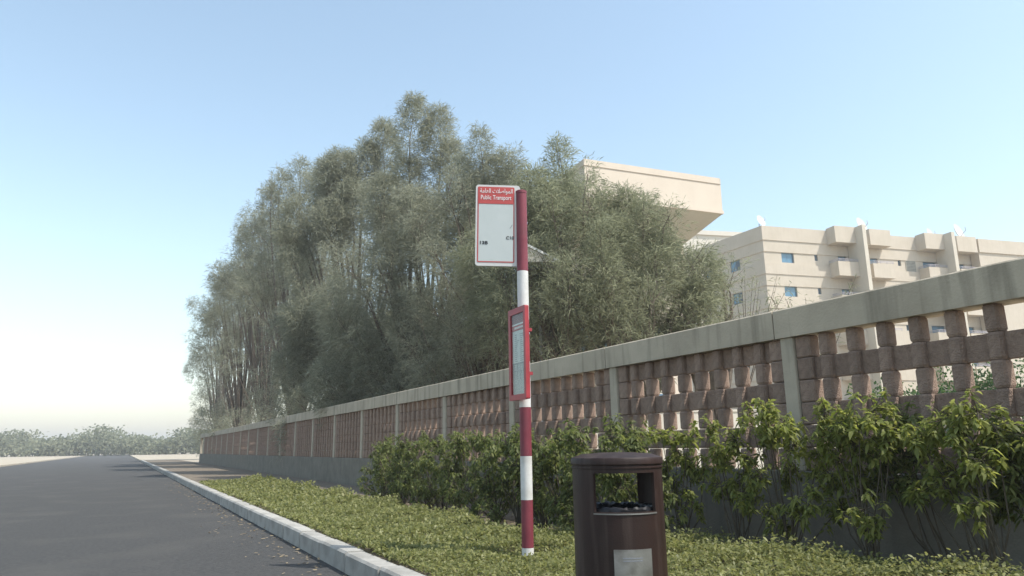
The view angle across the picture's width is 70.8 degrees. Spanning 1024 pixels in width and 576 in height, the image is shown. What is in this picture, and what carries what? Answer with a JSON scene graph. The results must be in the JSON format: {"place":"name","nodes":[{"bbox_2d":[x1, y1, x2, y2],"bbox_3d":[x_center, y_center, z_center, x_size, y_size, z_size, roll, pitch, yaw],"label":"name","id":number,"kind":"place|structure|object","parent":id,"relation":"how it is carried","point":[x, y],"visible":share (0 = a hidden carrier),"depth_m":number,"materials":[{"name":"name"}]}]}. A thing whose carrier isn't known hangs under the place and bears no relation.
{"place":"outdoors","nodes":[
{"label":"outdoors","id":0,"kind":"place"},
{"bbox_2d":[0,451,199,466],"bbox_3d":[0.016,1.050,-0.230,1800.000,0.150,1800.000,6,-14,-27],"label":"ground","id":1,"kind":"structure","parent":0,"point":[8,461],"depth_m":114.72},
{"bbox_2d":[0,423,303,456],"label":"distant trees","id":2,"kind":"object","parent":1,"relation":"on","point":[23,445],"visible":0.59,"depth_m":200.34,"materials":[{"name":"green plant"}]},
{"bbox_2d":[180,302,263,457],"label":"feathery tree","id":3,"kind":"object","parent":1,"relation":"on","point":[189,370],"visible":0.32,"depth_m":79.22,"materials":[{"name":"green plant"}]},
{"bbox_2d":[183,256,284,434],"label":"feathery tree","id":4,"kind":"object","parent":1,"relation":"on","point":[235,332],"visible":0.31,"depth_m":59.60,"materials":[{"name":"green plant"}]},
{"bbox_2d":[202,205,326,452],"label":"feathery tree","id":5,"kind":"object","parent":1,"relation":"on","point":[254,361],"visible":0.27,"depth_m":52.76,"materials":[{"name":"green plant"}]},
{"bbox_2d":[141,460,424,575],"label":"kerb","id":6,"kind":"structure","parent":1,"relation":"on","point":[347,559],"depth_m":8.16,"materials":[{"name":"concrete"}]},
{"bbox_2d":[224,152,368,450],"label":"feathery tree","id":7,"kind":"object","parent":1,"relation":"on","point":[275,198],"visible":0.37,"depth_m":42.81,"materials":[{"name":"green plant"}]},
{"bbox_2d":[256,115,443,464],"bbox_3d":[-6.821,-0.098,31.687,7.477,16.157,7.500,10,-16,-40],"label":"feathery tree","id":8,"kind":"object","parent":1,"relation":"on","point":[340,175],"visible":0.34,"depth_m":31.09,"materials":[{"name":"green plant"}]},
{"bbox_2d":[299,89,502,443],"bbox_3d":[-2.807,-0.457,24.737,8.696,13.769,6.502,-1,-12,0],"label":"feathery tree","id":9,"kind":"object","parent":1,"relation":"on","point":[388,380],"visible":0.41,"depth_m":23.53,"materials":[{"name":"green plant"}]},
{"bbox_2d":[380,120,581,449],"bbox_3d":[-0.711,0.158,20.952,6.320,10.888,5.315,-1,-12,0],"label":"feathery tree","id":10,"kind":"object","parent":1,"relation":"on","point":[451,322],"visible":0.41,"depth_m":20.54,"materials":[{"name":"green plant"}]},
{"bbox_2d":[512,244,559,435],"bbox_3d":[0.544,1.793,16.435,1.000,5.700,1.200,1,-13,-10],"label":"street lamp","id":11,"kind":"object","parent":1,"relation":"on","point":[536,254],"visible":0.19,"depth_m":16.43,"materials":[{"name":"metal"}]},
{"bbox_2d":[439,130,677,435],"bbox_3d":[1.110,0.216,17.502,5.098,9.244,5.429,4,-13,-21],"label":"feathery tree","id":12,"kind":"object","parent":1,"relation":"on","point":[558,210],"visible":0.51,"depth_m":16.91,"materials":[{"name":"green plant"}]},
{"bbox_2d":[199,257,1023,575],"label":"boundary wall","id":13,"kind":"structure","parent":1,"relation":"on","point":[791,345],"depth_m":7.38,"materials":[{"name":"concrete"}]},
{"bbox_2d":[537,159,723,435],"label":"overhanging house","id":14,"kind":"structure","parent":1,"relation":"on","point":[703,197],"depth_m":33.53,"materials":[{"name":"concrete"}]},
{"bbox_2d":[528,179,733,420],"bbox_3d":[2.823,0.945,16.881,5.230,7.504,4.688,-1,-12,0],"label":"feathery tree","id":15,"kind":"object","parent":1,"relation":"on","point":[650,324],"visible":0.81,"depth_m":16.38,"materials":[{"name":"green plant"}]},
{"bbox_2d":[642,241,758,466],"bbox_3d":[4.519,1.778,17.319,3.405,6.000,3.114,-1,-12,0],"label":"feathery tree","id":16,"kind":"object","parent":1,"relation":"on","point":[712,387],"visible":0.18,"depth_m":17.63,"materials":[{"name":"green plant"}]},
{"bbox_2d":[596,409,816,468],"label":"garden wall","id":17,"kind":"structure","parent":1,"relation":"on","point":[735,414],"depth_m":24.05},
{"bbox_2d":[683,230,741,253],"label":"pale annex","id":18,"kind":"object","parent":1,"relation":"on","point":[701,235],"visible":0.04,"depth_m":78.94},
{"bbox_2d":[705,274,798,448],"bbox_3d":[5.733,2.042,16.726,2.821,5.081,1.492,-1,-12,0],"label":"sparse sapling","id":19,"kind":"object","parent":1,"relation":"on","point":[754,299],"visible":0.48,"depth_m":16.99,"materials":[{"name":"green plant"}]},
{"bbox_2d":[765,275,856,379],"bbox_3d":[6.391,1.956,14.774,1.990,4.396,1.846,-9,-15,34],"label":"sparse sapling","id":20,"kind":"object","parent":1,"relation":"on","point":[808,301],"visible":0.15,"depth_m":15.14,"materials":[{"name":"green plant"}]},
{"bbox_2d":[685,225,1023,447],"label":"apartment building","id":21,"kind":"structure","parent":1,"relation":"on","point":[828,263],"depth_m":62.86,"materials":[{"name":"concrete"}]},
{"bbox_2d":[757,215,764,225],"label":"satellite dish","id":22,"kind":"object","parent":21,"relation":"attached to","point":[761,220],"visible":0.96,"depth_m":62.71,"materials":[{"name":"metal"}]},
{"bbox_2d":[781,253,792,262],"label":"window","id":23,"kind":"structure","parent":21,"relation":"in","point":[786,257],"depth_m":61.97,"materials":[{"name":"glass"}]},
{"bbox_2d":[784,286,796,296],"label":"window","id":24,"kind":"structure","parent":21,"relation":"in","point":[792,289],"depth_m":61.34,"materials":[{"name":"glass"}]},
{"bbox_2d":[856,218,867,229],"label":"satellite dish","id":25,"kind":"object","parent":21,"relation":"on","point":[859,221],"visible":0.51,"depth_m":65.82,"materials":[{"name":"metal"}]},
{"bbox_2d":[923,262,934,267],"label":"window","id":26,"kind":"structure","parent":21,"relation":"in","point":[924,263],"depth_m":66.03,"materials":[{"name":"glass"}]},
{"bbox_2d":[932,326,943,332],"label":"window","id":27,"kind":"structure","parent":21,"relation":"in","point":[936,328],"depth_m":64.80,"materials":[{"name":"glass"}]},
{"bbox_2d":[954,224,965,235],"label":"satellite dish","id":28,"kind":"object","parent":21,"relation":"attached to","point":[958,230],"visible":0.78,"depth_m":68.81,"materials":[{"name":"metal"}]},
{"bbox_2d":[844,376,920,440],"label":"green bush","id":29,"kind":"object","parent":1,"relation":"on","point":[877,387],"visible":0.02,"depth_m":14.79,"materials":[{"name":"green plant"}]},
{"bbox_2d":[904,383,983,446],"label":"green bush","id":30,"kind":"object","parent":1,"relation":"on","point":[913,390],"visible":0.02,"depth_m":16.36,"materials":[{"name":"green plant"}]},
{"bbox_2d":[910,363,1023,446],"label":"green bush","id":31,"kind":"object","parent":1,"relation":"on","point":[942,389],"visible":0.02,"depth_m":14.23,"materials":[{"name":"green plant"}]},
{"bbox_2d":[939,358,1023,429],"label":"green bush","id":32,"kind":"object","parent":1,"relation":"on","point":[991,379],"visible":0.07,"depth_m":13.91,"materials":[{"name":"green plant"}]},
{"bbox_2d":[0,455,348,575],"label":"road","id":33,"kind":"structure","parent":0,"point":[109,515],"depth_m":10.60,"materials":[{"name":"grey asphalt"}]},
{"bbox_2d":[0,0,1023,448],"label":"sky","id":34,"kind":"structure","parent":0,"point":[135,134],"materials":[{"name":"blue"}]},
{"bbox_2d":[144,460,938,575],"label":"planting bed","id":35,"kind":"object","parent":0,"point":[196,472],"visible":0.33,"depth_m":22.95,"materials":[{"name":"grey concrete"}]},
{"bbox_2d":[356,436,399,497],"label":"shrub","id":36,"kind":"object","parent":35,"relation":"on","point":[369,490],"visible":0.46,"depth_m":13.77,"materials":[{"name":"green plant"}]},
{"bbox_2d":[369,441,403,500],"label":"shrub","id":37,"kind":"object","parent":35,"relation":"on","point":[387,467],"visible":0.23,"depth_m":13.20,"materials":[{"name":"green plant"}]},
{"bbox_2d":[371,440,421,503],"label":"shrub","id":38,"kind":"object","parent":35,"relation":"on","point":[399,468],"visible":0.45,"depth_m":12.70,"materials":[{"name":"green plant"}]},
{"bbox_2d":[385,430,438,504],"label":"shrub","id":39,"kind":"object","parent":35,"relation":"on","point":[404,452],"visible":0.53,"depth_m":12.18,"materials":[{"name":"green plant"}]},
{"bbox_2d":[395,434,444,508],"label":"shrub","id":40,"kind":"object","parent":35,"relation":"on","point":[405,483],"visible":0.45,"depth_m":11.59,"materials":[{"name":"green plant"}]},
{"bbox_2d":[408,438,465,511],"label":"shrub","id":41,"kind":"object","parent":35,"relation":"on","point":[422,486],"visible":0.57,"depth_m":11.10,"materials":[{"name":"green plant"}]},
{"bbox_2d":[429,438,481,511],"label":"shrub","id":42,"kind":"object","parent":35,"relation":"on","point":[441,475],"visible":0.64,"depth_m":10.68,"materials":[{"name":"green plant"}]},
{"bbox_2d":[443,428,507,518],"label":"shrub","id":43,"kind":"object","parent":35,"relation":"on","point":[459,450],"visible":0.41,"depth_m":10.18,"materials":[{"name":"green plant"}]},
{"bbox_2d":[454,429,517,521],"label":"shrub","id":44,"kind":"object","parent":35,"relation":"on","point":[487,491],"visible":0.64,"depth_m":9.49,"materials":[{"name":"green plant"}]},
{"bbox_2d":[173,483,827,575],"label":"fallen leaves","id":45,"kind":"object","parent":35,"relation":"on","point":[288,540],"visible":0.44,"depth_m":10.15,"materials":[{"name":"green plant"}]},
{"bbox_2d":[472,423,547,526],"bbox_3d":[0.000,2.346,9.028,0.879,1.347,0.921,-9,-15,33],"label":"shrub","id":46,"kind":"object","parent":35,"relation":"on","point":[508,447],"visible":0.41,"depth_m":9.02,"materials":[{"name":"green plant"}]},
{"bbox_2d":[516,189,533,562],"bbox_3d":[0.114,0.748,6.592,0.220,3.450,0.220,-1,-12,0],"label":"bus stop pole","id":47,"kind":"object","parent":35,"relation":"on","point":[527,533],"visible":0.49,"depth_m":6.45,"materials":[{"name":"red metal"}]},
{"bbox_2d":[475,185,527,266],"bbox_3d":[-0.098,-0.595,6.876,0.500,0.800,0.059,1,-11,-5],"label":"bus stop sign","id":48,"kind":"object","parent":47,"relation":"attached to","point":[495,236],"visible":1,"depth_m":6.85,"materials":[{"name":"white metal"}]},
{"bbox_2d":[508,305,532,400],"bbox_3d":[0.080,0.594,6.534,0.078,0.837,0.358,5,-14,-24],"label":"timetable case","id":49,"kind":"object","parent":47,"relation":"attached to","point":[519,330],"visible":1,"depth_m":6.52,"materials":[{"name":"red paint"}]},
{"bbox_2d":[498,428,572,530],"bbox_3d":[0.398,2.286,8.514,0.934,1.234,0.910,-7,-14,26],"label":"shrub","id":50,"kind":"object","parent":35,"relation":"on","point":[539,500],"visible":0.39,"depth_m":8.40,"materials":[{"name":"green plant"}]},
{"bbox_2d":[532,428,594,528],"bbox_3d":[0.539,2.167,8.054,0.858,1.263,1.001,-5,-13,19],"label":"shrub","id":51,"kind":"object","parent":35,"relation":"on","point":[545,465],"visible":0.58,"depth_m":7.91,"materials":[{"name":"green plant"}]},
{"bbox_2d":[548,413,639,534],"bbox_3d":[0.891,1.963,7.394,0.929,1.373,1.062,6,-14,-27],"label":"shrub","id":52,"kind":"object","parent":35,"relation":"on","point":[571,442],"visible":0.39,"depth_m":7.44,"materials":[{"name":"green plant"}]},
{"bbox_2d":[200,473,1023,575],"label":"ground cover","id":53,"kind":"object","parent":35,"relation":"on","point":[377,525],"visible":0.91,"depth_m":6.28,"materials":[{"name":"green plant"}]},
{"bbox_2d":[570,452,667,575],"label":"litter bin","id":54,"kind":"object","parent":35,"relation":"on","point":[613,538],"visible":1,"depth_m":3.98,"materials":[{"name":"metal"}]},
{"bbox_2d":[592,417,686,546],"bbox_3d":[1.208,1.905,6.983,0.903,1.299,0.840,-5,-13,18],"label":"shrub","id":55,"kind":"object","parent":35,"relation":"on","point":[634,443],"visible":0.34,"depth_m":6.90,"materials":[{"name":"green plant"}]},
{"bbox_2d":[643,425,718,537],"bbox_3d":[1.652,1.999,7.267,0.716,1.224,1.082,6,-14,-27],"label":"shrub","id":56,"kind":"object","parent":35,"relation":"on","point":[678,458],"visible":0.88,"depth_m":7.19,"materials":[{"name":"green plant"}]},
{"bbox_2d":[689,413,797,544],"bbox_3d":[2.054,1.785,6.513,0.705,1.308,1.112,6,-14,-27],"label":"shrub","id":57,"kind":"object","parent":35,"relation":"on","point":[748,493],"visible":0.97,"depth_m":6.53,"materials":[{"name":"green plant"}]},
{"bbox_2d":[735,397,860,549],"bbox_3d":[2.357,1.624,6.065,0.731,1.418,1.032,6,-14,-27],"label":"shrub","id":58,"kind":"object","parent":35,"relation":"on","point":[769,437],"visible":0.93,"depth_m":6.02,"materials":[{"name":"green plant"}]},
{"bbox_2d":[805,387,915,574],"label":"shrub","id":59,"kind":"object","parent":35,"relation":"on","point":[847,429],"visible":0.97,"depth_m":5.50,"materials":[{"name":"green plant"}]},
{"bbox_2d":[863,401,954,575],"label":"shrub","id":60,"kind":"object","parent":35,"relation":"on","point":[908,460],"visible":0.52,"depth_m":5.39,"materials":[{"name":"green plant"}]},
{"bbox_2d":[896,386,1023,575],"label":"shrub","id":61,"kind":"object","parent":35,"relation":"on","point":[974,467],"visible":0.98,"depth_m":4.76,"materials":[{"name":"green plant"}]},
{"bbox_2d":[972,413,1023,531],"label":"shrub","id":62,"kind":"object","parent":35,"relation":"on","point":[1014,487],"visible":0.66,"depth_m":4.68,"materials":[{"name":"green plant"}]}
]}

